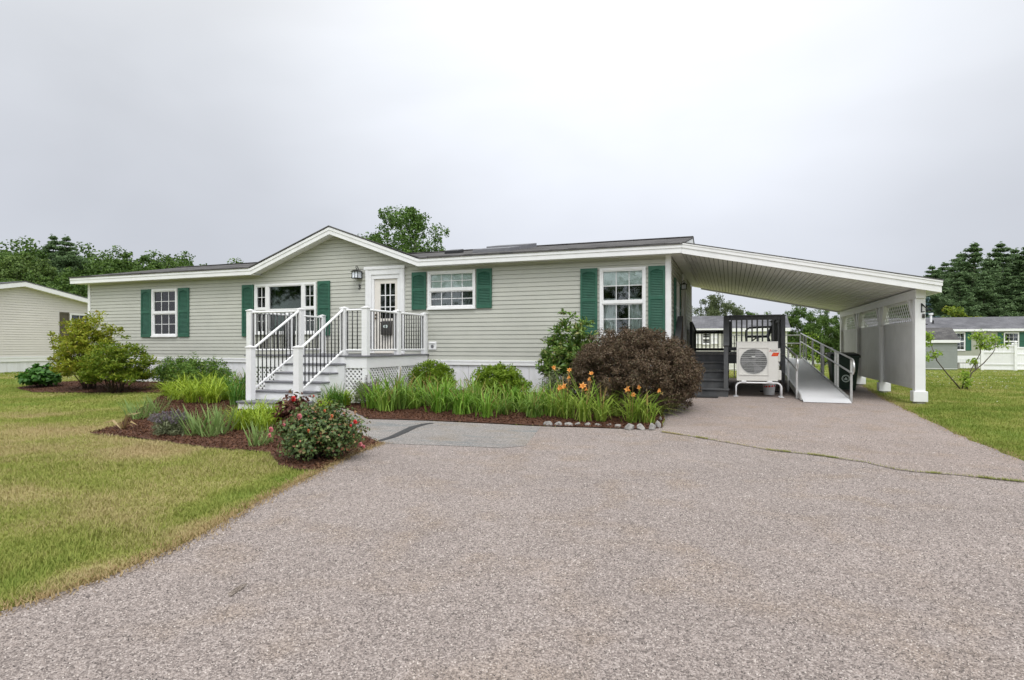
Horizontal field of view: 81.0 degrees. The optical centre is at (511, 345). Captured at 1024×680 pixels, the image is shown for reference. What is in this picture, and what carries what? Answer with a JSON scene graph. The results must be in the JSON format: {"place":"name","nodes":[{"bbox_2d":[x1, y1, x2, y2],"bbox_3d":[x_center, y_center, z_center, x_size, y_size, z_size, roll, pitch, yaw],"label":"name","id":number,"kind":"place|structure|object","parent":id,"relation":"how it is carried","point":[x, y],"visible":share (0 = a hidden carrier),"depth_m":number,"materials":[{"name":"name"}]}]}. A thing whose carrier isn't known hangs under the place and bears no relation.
{"place":"outdoors","nodes":[
{"label":"outdoors","id":0,"kind":"place"},
{"bbox_2d":[0,386,1023,679],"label":"driveway","id":1,"kind":"structure","parent":0,"point":[554,444],"depth_m":3.30,"materials":[{"name":"asphalt"}]},
{"bbox_2d":[0,428,1023,679],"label":"aggregate","id":2,"kind":"object","parent":1,"relation":"on","point":[824,610],"visible":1,"depth_m":3.30,"materials":[{"name":"gravel"}]},
{"bbox_2d":[0,385,1023,615],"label":"dry edge grass","id":3,"kind":"structure","parent":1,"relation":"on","point":[250,507],"depth_m":4.05,"materials":[{"name":"plant"}]},
{"bbox_2d":[0,357,1023,610],"bbox_3d":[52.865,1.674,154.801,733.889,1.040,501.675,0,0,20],"label":"ground","id":4,"kind":"structure","parent":0,"point":[282,477],"depth_m":5.83,"materials":[{"name":"plant"}]},
{"bbox_2d":[0,259,31,281],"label":"broadleaf tree","id":5,"kind":"object","parent":4,"relation":"on","point":[14,272],"visible":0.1,"depth_m":49.69,"materials":[{"name":"green plant"}]},
{"bbox_2d":[0,239,34,261],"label":"broadleaf tree","id":6,"kind":"object","parent":4,"relation":"on","point":[12,247],"visible":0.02,"depth_m":64.58,"materials":[{"name":"green plant"}]},
{"bbox_2d":[0,250,55,274],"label":"broadleaf tree","id":7,"kind":"object","parent":4,"relation":"on","point":[39,255],"visible":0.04,"depth_m":58.53,"materials":[{"name":"green plant"}]},
{"bbox_2d":[0,253,56,283],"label":"broadleaf tree","id":8,"kind":"object","parent":4,"relation":"on","point":[42,267],"visible":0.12,"depth_m":52.01,"materials":[{"name":"green plant"}]},
{"bbox_2d":[13,236,45,259],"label":"broadleaf tree","id":9,"kind":"object","parent":4,"relation":"on","point":[30,249],"visible":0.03,"depth_m":70.37,"materials":[{"name":"green plant"}]},
{"bbox_2d":[21,270,49,285],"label":"broadleaf tree","id":10,"kind":"object","parent":4,"relation":"on","point":[43,279],"visible":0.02,"depth_m":46.60,"materials":[{"name":"green plant"}]},
{"bbox_2d":[0,281,87,372],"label":"neighbour house","id":11,"kind":"structure","parent":4,"relation":"on","point":[32,315],"depth_m":25.96,"materials":[{"name":"beige"}]},
{"bbox_2d":[33,235,61,266],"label":"white pine","id":12,"kind":"object","parent":4,"relation":"on","point":[51,245],"visible":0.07,"depth_m":65.45,"materials":[{"name":"green plant"}]},
{"bbox_2d":[41,266,87,295],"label":"broadleaf tree","id":13,"kind":"object","parent":4,"relation":"on","point":[57,281],"visible":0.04,"depth_m":51.33,"materials":[{"name":"green plant"}]},
{"bbox_2d":[42,284,87,297],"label":"broadleaf tree","id":14,"kind":"object","parent":4,"relation":"on","point":[70,288],"visible":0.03,"depth_m":46.71,"materials":[{"name":"green plant"}]},
{"bbox_2d":[48,234,91,276],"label":"white pine","id":15,"kind":"object","parent":4,"relation":"on","point":[71,258],"visible":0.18,"depth_m":60.65,"materials":[{"name":"green plant"}]},
{"bbox_2d":[64,242,114,262],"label":"broadleaf tree","id":16,"kind":"object","parent":4,"relation":"on","point":[89,254],"visible":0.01,"depth_m":70.60,"materials":[{"name":"green plant"}]},
{"bbox_2d":[69,261,113,295],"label":"broadleaf tree","id":17,"kind":"object","parent":4,"relation":"on","point":[108,270],"visible":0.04,"depth_m":53.41,"materials":[{"name":"green plant"}]},
{"bbox_2d":[16,381,167,392],"bbox_3d":[-9.990,1.185,16.572,9.226,0.113,3.037,0,0,20],"label":"mulch bed","id":18,"kind":"object","parent":4,"relation":"on","point":[89,390],"visible":0.35,"depth_m":16.59,"materials":[{"name":"soil"}]},
{"bbox_2d":[14,362,61,386],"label":"hydrangea","id":19,"kind":"object","parent":18,"relation":"on","point":[38,375],"visible":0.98,"depth_m":16.94,"materials":[{"name":"green plant"}]},
{"bbox_2d":[47,310,125,389],"bbox_3d":[-11.638,0.133,16.480,1.899,2.236,2.056,0,0,-35],"label":"golden shrub","id":20,"kind":"object","parent":18,"relation":"on","point":[76,342],"visible":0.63,"depth_m":16.09,"materials":[{"name":"green plant"}]},
{"bbox_2d":[74,335,159,393],"bbox_3d":[-10.226,0.496,15.688,1.948,1.551,2.015,0,0,-20],"label":"spreading shrub","id":21,"kind":"object","parent":18,"relation":"on","point":[115,367],"visible":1,"depth_m":15.32,"materials":[{"name":"green plant"}]},
{"bbox_2d":[150,352,234,383],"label":"shrub","id":22,"kind":"object","parent":18,"relation":"on","point":[166,369],"visible":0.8,"depth_m":16.36,"materials":[{"name":"green plant"}]},
{"bbox_2d":[67,250,119,276],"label":"broadleaf tree","id":23,"kind":"object","parent":4,"relation":"on","point":[106,264],"visible":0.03,"depth_m":63.79,"materials":[{"name":"green plant"}]},
{"bbox_2d":[80,256,132,274],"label":"broadleaf tree","id":24,"kind":"object","parent":4,"relation":"on","point":[108,262],"visible":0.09,"depth_m":63.98,"materials":[{"name":"green plant"}]},
{"bbox_2d":[99,245,138,272],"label":"broadleaf tree","id":25,"kind":"object","parent":4,"relation":"on","point":[124,254],"visible":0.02,"depth_m":69.25,"materials":[{"name":"green plant"}]},
{"bbox_2d":[115,249,166,272],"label":"broadleaf tree","id":26,"kind":"object","parent":4,"relation":"on","point":[125,266],"visible":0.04,"depth_m":67.09,"materials":[{"name":"green plant"}]},
{"bbox_2d":[135,254,192,270],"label":"broadleaf tree","id":27,"kind":"object","parent":4,"relation":"on","point":[154,264],"visible":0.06,"depth_m":64.78,"materials":[{"name":"green plant"}]},
{"bbox_2d":[236,306,428,408],"bbox_3d":[-4.442,0.302,13.886,3.330,2.295,4.409,0,0,20],"label":"entry porch","id":28,"kind":"object","parent":4,"relation":"on","point":[308,374],"visible":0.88,"depth_m":13.00,"materials":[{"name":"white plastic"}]},
{"bbox_2d":[17,380,663,469],"bbox_3d":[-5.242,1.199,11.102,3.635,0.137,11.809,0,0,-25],"label":"mulch bed","id":29,"kind":"object","parent":4,"relation":"on","point":[240,441],"visible":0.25,"depth_m":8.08,"materials":[{"name":"wood"}]},
{"bbox_2d":[147,408,190,435],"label":"lavender","id":30,"kind":"object","parent":29,"relation":"on","point":[166,424],"visible":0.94,"depth_m":8.44,"materials":[{"name":"grey plant"}]},
{"bbox_2d":[156,384,182,400],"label":"daylily","id":31,"kind":"object","parent":29,"relation":"on","point":[173,395],"visible":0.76,"depth_m":13.75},
{"bbox_2d":[163,377,208,402],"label":"daylily","id":32,"kind":"object","parent":29,"relation":"on","point":[191,399],"visible":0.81,"depth_m":13.18,"materials":[{"name":"plant"}]},
{"bbox_2d":[171,405,213,435],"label":"iris","id":33,"kind":"object","parent":29,"relation":"on","point":[193,429],"visible":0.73,"depth_m":8.44,"materials":[{"name":"plant"}]},
{"bbox_2d":[182,376,230,403],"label":"daylily","id":34,"kind":"object","parent":29,"relation":"on","point":[210,394],"visible":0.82,"depth_m":13.06,"materials":[{"name":"plant"}]},
{"bbox_2d":[188,405,226,437],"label":"iris","id":35,"kind":"object","parent":29,"relation":"on","point":[215,421],"visible":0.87,"depth_m":8.31,"materials":[{"name":"plant"}]},
{"bbox_2d":[201,402,238,434],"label":"iris","id":36,"kind":"object","parent":29,"relation":"on","point":[220,428],"visible":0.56,"depth_m":8.54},
{"bbox_2d":[221,381,245,405],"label":"daylily","id":37,"kind":"object","parent":29,"relation":"on","point":[234,397],"visible":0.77,"depth_m":12.65,"materials":[{"name":"plant"}]},
{"bbox_2d":[209,399,272,429],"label":"daylily","id":38,"kind":"object","parent":29,"relation":"on","point":[238,424],"visible":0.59,"depth_m":9.02,"materials":[{"name":"plant"}]},
{"bbox_2d":[228,396,276,425],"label":"daylily","id":39,"kind":"object","parent":29,"relation":"on","point":[256,407],"visible":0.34,"depth_m":9.34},
{"bbox_2d":[240,420,271,446],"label":"iris","id":40,"kind":"object","parent":29,"relation":"on","point":[255,439],"visible":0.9,"depth_m":7.55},
{"bbox_2d":[236,404,285,431],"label":"daylily","id":41,"kind":"object","parent":29,"relation":"on","point":[262,420],"visible":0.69,"depth_m":8.83,"materials":[{"name":"plant"}]},
{"bbox_2d":[247,398,283,425],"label":"daylily","id":42,"kind":"object","parent":29,"relation":"on","point":[269,411],"visible":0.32,"depth_m":9.47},
{"bbox_2d":[271,389,314,424],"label":"rose bush","id":43,"kind":"object","parent":29,"relation":"on","point":[286,413],"visible":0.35,"depth_m":8.76,"materials":[{"name":"red plant"}]},
{"bbox_2d":[268,394,370,460],"bbox_3d":[-2.143,0.945,6.789,1.011,0.756,1.022,0,0,-44],"label":"rose bush","id":44,"kind":"object","parent":29,"relation":"on","point":[321,431],"visible":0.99,"depth_m":6.58,"materials":[{"name":"green plant"}]},
{"bbox_2d":[69,225,699,393],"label":"manufactured house","id":45,"kind":"structure","parent":4,"relation":"on","point":[494,305],"depth_m":15.64,"materials":[{"name":"beige"}]},
{"bbox_2d":[150,288,177,336],"bbox_3d":[-10.717,-0.995,18.510,1.078,1.484,0.093,0,0,20],"label":"window","id":46,"kind":"structure","parent":45,"relation":"in","point":[164,302],"depth_m":18.54,"materials":[{"name":"white glass"}]},
{"bbox_2d":[254,282,316,334],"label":"window","id":47,"kind":"structure","parent":45,"relation":"in","point":[283,296],"depth_m":17.23,"materials":[{"name":"white glass"}]},
{"bbox_2d":[375,279,396,352],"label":"front door","id":48,"kind":"structure","parent":45,"relation":"in","point":[385,289],"depth_m":15.89,"materials":[{"name":"white glass"}]},
{"bbox_2d":[427,269,475,309],"bbox_3d":[-1.514,-1.399,15.219,1.351,0.978,0.203,0,0,20],"label":"window","id":49,"kind":"structure","parent":45,"relation":"in","point":[453,289],"depth_m":15.22,"materials":[{"name":"white glass"}]},
{"bbox_2d":[599,266,645,337],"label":"window","id":50,"kind":"structure","parent":45,"relation":"in","point":[611,279],"depth_m":13.77,"materials":[{"name":"white glass"}]},
{"bbox_2d":[619,282,679,331],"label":"window","id":51,"kind":"structure","parent":45,"relation":"in","point":[623,309],"depth_m":14.75,"materials":[{"name":"black glass"}]},
{"bbox_2d":[357,204,449,252],"bbox_3d":[-5.180,-2.782,29.982,5.728,8.671,5.404,0,0,20],"label":"tree","id":52,"kind":"object","parent":4,"relation":"on","point":[416,221],"visible":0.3,"depth_m":29.24,"materials":[{"name":"green plant"}]},
{"bbox_2d":[340,412,539,447],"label":"walkway","id":53,"kind":"structure","parent":4,"relation":"on","point":[468,434],"depth_m":8.70,"materials":[{"name":"grey concrete"}]},
{"bbox_2d":[379,423,430,440],"bbox_3d":[-1.587,1.272,8.951,0.228,0.001,1.904,0,0,13],"label":"tar seam","id":54,"kind":"object","parent":53,"relation":"on","point":[405,430],"visible":1,"depth_m":8.86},
{"bbox_2d":[342,390,663,428],"bbox_3d":[-0.229,1.198,12.144,6.736,0.140,4.759,0,0,20],"label":"mulch bed","id":55,"kind":"object","parent":4,"relation":"on","point":[491,420],"visible":0.25,"depth_m":10.40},
{"bbox_2d":[325,382,350,406],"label":"daylily","id":56,"kind":"object","parent":55,"relation":"on","point":[340,399],"visible":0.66,"depth_m":12.16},
{"bbox_2d":[351,375,379,403],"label":"lavender","id":57,"kind":"object","parent":55,"relation":"on","point":[358,393],"visible":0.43,"depth_m":12.50,"materials":[{"name":"green plant"}]},
{"bbox_2d":[346,372,396,408],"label":"daylily","id":58,"kind":"object","parent":55,"relation":"on","point":[370,404],"visible":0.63,"depth_m":11.89,"materials":[{"name":"plant"}]},
{"bbox_2d":[365,379,407,410],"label":"daylily","id":59,"kind":"object","parent":55,"relation":"on","point":[385,404],"visible":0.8,"depth_m":11.52,"materials":[{"name":"plant"}]},
{"bbox_2d":[365,367,432,409],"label":"daylily","id":60,"kind":"object","parent":55,"relation":"on","point":[399,404],"visible":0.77,"depth_m":11.74,"materials":[{"name":"plant"}]},
{"bbox_2d":[392,379,436,408],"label":"daylily","id":61,"kind":"object","parent":55,"relation":"on","point":[416,404],"visible":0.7,"depth_m":11.82,"materials":[{"name":"plant"}]},
{"bbox_2d":[406,372,443,405],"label":"daylily","id":62,"kind":"object","parent":55,"relation":"on","point":[424,400],"visible":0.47,"depth_m":12.18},
{"bbox_2d":[407,359,456,388],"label":"evergreen shrub","id":63,"kind":"object","parent":55,"relation":"on","point":[440,370],"visible":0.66,"depth_m":13.88,"materials":[{"name":"green plant"}]},
{"bbox_2d":[402,370,469,412],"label":"daylily","id":64,"kind":"object","parent":55,"relation":"on","point":[438,405],"visible":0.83,"depth_m":11.31,"materials":[{"name":"plant"}]},
{"bbox_2d":[435,382,487,414],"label":"daylily","id":65,"kind":"object","parent":55,"relation":"on","point":[460,408],"visible":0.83,"depth_m":10.98,"materials":[{"name":"plant"}]},
{"bbox_2d":[452,381,498,411],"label":"daylily","id":66,"kind":"object","parent":55,"relation":"on","point":[473,391],"visible":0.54,"depth_m":11.29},
{"bbox_2d":[465,386,508,417],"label":"daylily","id":67,"kind":"object","parent":55,"relation":"on","point":[487,409],"visible":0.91,"depth_m":10.51,"materials":[{"name":"plant"}]},
{"bbox_2d":[463,361,533,396],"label":"evergreen shrub","id":68,"kind":"object","parent":55,"relation":"on","point":[501,373],"visible":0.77,"depth_m":12.88,"materials":[{"name":"green plant"}]},
{"bbox_2d":[490,390,518,414],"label":"daylily","id":69,"kind":"object","parent":55,"relation":"on","point":[504,408],"visible":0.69,"depth_m":10.87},
{"bbox_2d":[482,381,530,409],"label":"daylily","id":70,"kind":"object","parent":55,"relation":"on","point":[514,391],"visible":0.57,"depth_m":11.45,"materials":[{"name":"plant"}]},
{"bbox_2d":[499,383,549,412],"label":"daylily","id":71,"kind":"object","parent":55,"relation":"on","point":[521,397],"visible":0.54,"depth_m":11.12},
{"bbox_2d":[512,386,554,417],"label":"daylily","id":72,"kind":"object","parent":55,"relation":"on","point":[533,410],"visible":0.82,"depth_m":10.51,"materials":[{"name":"plant"}]},
{"bbox_2d":[521,378,574,416],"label":"daylily","id":73,"kind":"object","parent":55,"relation":"on","point":[549,411],"visible":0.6,"depth_m":10.73,"materials":[{"name":"plant"}]},
{"bbox_2d":[539,367,572,396],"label":"grey shrub","id":74,"kind":"object","parent":55,"relation":"on","point":[553,379],"visible":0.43,"depth_m":11.88,"materials":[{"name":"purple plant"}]},
{"bbox_2d":[534,308,599,396],"bbox_3d":[1.282,0.173,13.274,1.595,2.014,1.375,0,0,20],"label":"rhododendron","id":75,"kind":"object","parent":55,"relation":"on","point":[561,357],"visible":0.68,"depth_m":13.20,"materials":[{"name":"green plant"}]},
{"bbox_2d":[537,365,601,418],"bbox_3d":[0.976,0.810,10.397,1.798,0.950,1.906,0,0,12],"label":"daylily","id":76,"kind":"object","parent":55,"relation":"on","point":[567,411],"visible":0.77,"depth_m":10.40,"materials":[{"name":"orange plant"}]},
{"bbox_2d":[551,368,621,422],"bbox_3d":[1.217,0.830,10.027,1.801,0.921,1.824,0,0,-28],"label":"daylily","id":77,"kind":"object","parent":55,"relation":"on","point":[584,413],"visible":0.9,"depth_m":10.00,"materials":[{"name":"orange plant"}]},
{"bbox_2d":[576,371,634,421],"bbox_3d":[1.480,0.858,10.148,1.649,0.863,1.753,0,0,26],"label":"daylily","id":78,"kind":"object","parent":55,"relation":"on","point":[604,408],"visible":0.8,"depth_m":10.04,"materials":[{"name":"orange plant"}]},
{"bbox_2d":[588,378,635,416],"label":"daylily","id":79,"kind":"object","parent":55,"relation":"on","point":[616,414],"visible":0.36,"depth_m":10.57,"materials":[{"name":"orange plant"}]},
{"bbox_2d":[597,383,670,422],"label":"daylily","id":80,"kind":"object","parent":55,"relation":"on","point":[633,417],"visible":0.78,"depth_m":9.81,"materials":[{"name":"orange plant"}]},
{"bbox_2d":[564,324,705,413],"bbox_3d":[2.274,0.432,11.245,2.608,1.666,2.665,0,0,20],"label":"maroon shrub","id":81,"kind":"object","parent":55,"relation":"on","point":[673,370],"visible":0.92,"depth_m":10.57,"materials":[{"name":"brown plant"}]},
{"bbox_2d":[604,389,687,422],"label":"daylily","id":82,"kind":"object","parent":55,"relation":"on","point":[645,417],"visible":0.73,"depth_m":9.74,"materials":[{"name":"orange plant"}]},
{"bbox_2d":[692,292,745,315],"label":"weeping birch","id":83,"kind":"object","parent":4,"relation":"on","point":[713,308],"visible":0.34,"depth_m":45.08,"materials":[{"name":"green plant"}]},
{"bbox_2d":[692,315,789,370],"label":"pale shed","id":84,"kind":"structure","parent":4,"relation":"on","point":[708,322],"depth_m":34.35,"materials":[{"name":"beige"}]},
{"bbox_2d":[783,305,825,359],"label":"broadleaf tree","id":85,"kind":"object","parent":4,"relation":"on","point":[796,315],"visible":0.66,"depth_m":51.26,"materials":[{"name":"green plant"}]},
{"bbox_2d":[801,309,839,365],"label":"broadleaf tree","id":86,"kind":"object","parent":4,"relation":"on","point":[827,329],"visible":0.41,"depth_m":55.04,"materials":[{"name":"green plant"}]},
{"bbox_2d":[662,378,1022,481],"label":"carport pad","id":87,"kind":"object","parent":4,"relation":"on","point":[751,408],"visible":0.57,"depth_m":9.10,"materials":[{"name":"grey concrete"}]},
{"bbox_2d":[674,314,785,396],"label":"side deck","id":88,"kind":"structure","parent":87,"relation":"on","point":[716,362],"depth_m":14.08,"materials":[{"name":"paint"}]},
{"bbox_2d":[735,341,784,397],"bbox_3d":[5.613,0.524,13.659,1.072,1.215,1.207,0,0,20],"label":"heat pump","id":89,"kind":"object","parent":87,"relation":"on","point":[758,362],"visible":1,"depth_m":13.13,"materials":[{"name":"metal"}]},
{"bbox_2d":[732,333,854,402],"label":"access ramp","id":90,"kind":"structure","parent":87,"relation":"on","point":[806,380],"depth_m":13.97,"materials":[{"name":"metal"}]},
{"bbox_2d":[681,242,943,403],"bbox_3d":[7.315,-0.437,16.370,5.015,3.590,8.980,0,0,20],"label":"carport","id":91,"kind":"object","parent":87,"relation":"on","point":[888,351],"visible":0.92,"depth_m":13.68,"materials":[{"name":"metal"}]},
{"bbox_2d":[662,431,1023,481],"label":"crack weeds","id":92,"kind":"object","parent":87,"relation":"on","point":[932,471],"visible":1,"depth_m":6.57,"materials":[{"name":"green plant"}]},
{"bbox_2d":[826,352,860,389],"bbox_3d":[8.232,0.655,14.921,0.660,0.958,0.784,0,0,20],"label":"trash bin","id":93,"kind":"object","parent":87,"relation":"on","point":[844,376],"visible":0.74,"depth_m":14.67,"materials":[{"name":"green plastic"}]},
{"bbox_2d":[923,264,954,316],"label":"white pine","id":94,"kind":"object","parent":4,"relation":"on","point":[934,299],"visible":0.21,"depth_m":64.80,"materials":[{"name":"green plant"}]},
{"bbox_2d":[926,328,959,369],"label":"garden shed","id":95,"kind":"structure","parent":4,"relation":"on","point":[946,341],"depth_m":40.30,"materials":[{"name":"white plastic"}]},
{"bbox_2d":[864,313,1023,367],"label":"distant house","id":96,"kind":"structure","parent":4,"relation":"on","point":[1011,329],"depth_m":49.59,"materials":[{"name":"grey"}]},
{"bbox_2d":[1004,332,1018,346],"bbox_3d":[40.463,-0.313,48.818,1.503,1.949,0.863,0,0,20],"label":"window","id":97,"kind":"structure","parent":96,"relation":"in","point":[1013,336],"depth_m":49.04,"materials":[{"name":"white glass"}]},
{"bbox_2d":[936,252,980,302],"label":"white pine","id":98,"kind":"object","parent":4,"relation":"on","point":[951,269],"visible":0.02,"depth_m":70.03,"materials":[{"name":"green plant"}]},
{"bbox_2d":[940,305,980,317],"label":"olive shrub tree","id":99,"kind":"object","parent":4,"relation":"on","point":[953,311],"visible":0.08,"depth_m":56.54,"materials":[{"name":"green plant"}]},
{"bbox_2d":[933,277,989,316],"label":"white pine","id":100,"kind":"object","parent":4,"relation":"on","point":[964,300],"visible":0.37,"depth_m":61.34,"materials":[{"name":"green plant"}]},
{"bbox_2d":[926,330,1010,389],"bbox_3d":[11.727,0.358,15.635,2.275,1.597,0.552,0,0,0],"label":"sapling","id":101,"kind":"object","parent":4,"relation":"on","point":[981,345],"visible":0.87,"depth_m":15.58,"materials":[{"name":"green plant"}]},
{"bbox_2d":[941,242,1007,315],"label":"white pine","id":102,"kind":"object","parent":4,"relation":"on","point":[968,272],"visible":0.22,"depth_m":65.63,"materials":[{"name":"green plant"}]},
{"bbox_2d":[967,271,1023,316],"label":"white pine","id":103,"kind":"object","parent":4,"relation":"on","point":[995,304],"visible":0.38,"depth_m":61.31,"materials":[{"name":"green plant"}]},
{"bbox_2d":[980,341,1016,370],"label":"vinyl fence","id":104,"kind":"object","parent":4,"relation":"on","point":[1003,358],"visible":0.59,"depth_m":40.04,"materials":[{"name":"plastic"}]},
{"bbox_2d":[977,241,1023,284],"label":"white pine","id":105,"kind":"object","parent":4,"relation":"on","point":[999,258],"visible":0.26,"depth_m":67.49,"materials":[{"name":"green plant"}]},
{"bbox_2d":[988,267,1023,316],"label":"white pine","id":106,"kind":"object","parent":4,"relation":"on","point":[1003,290],"visible":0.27,"depth_m":61.45,"materials":[{"name":"green plant"}]},
{"bbox_2d":[998,247,1023,293],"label":"white pine","id":107,"kind":"object","parent":4,"relation":"on","point":[1020,260],"visible":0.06,"depth_m":66.25,"materials":[{"name":"green plant"}]},
{"bbox_2d":[1003,271,1023,315],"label":"white pine","id":108,"kind":"object","parent":4,"relation":"on","point":[1020,298],"visible":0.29,"depth_m":60.74,"materials":[{"name":"green plant"}]},
{"bbox_2d":[1011,343,1023,369],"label":"vinyl fence","id":109,"kind":"object","parent":4,"relation":"on","point":[1020,358],"visible":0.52,"depth_m":41.55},
{"bbox_2d":[0,0,1023,333],"label":"sky","id":110,"kind":"structure","parent":0,"point":[884,135],"materials":[{"name":"white"}]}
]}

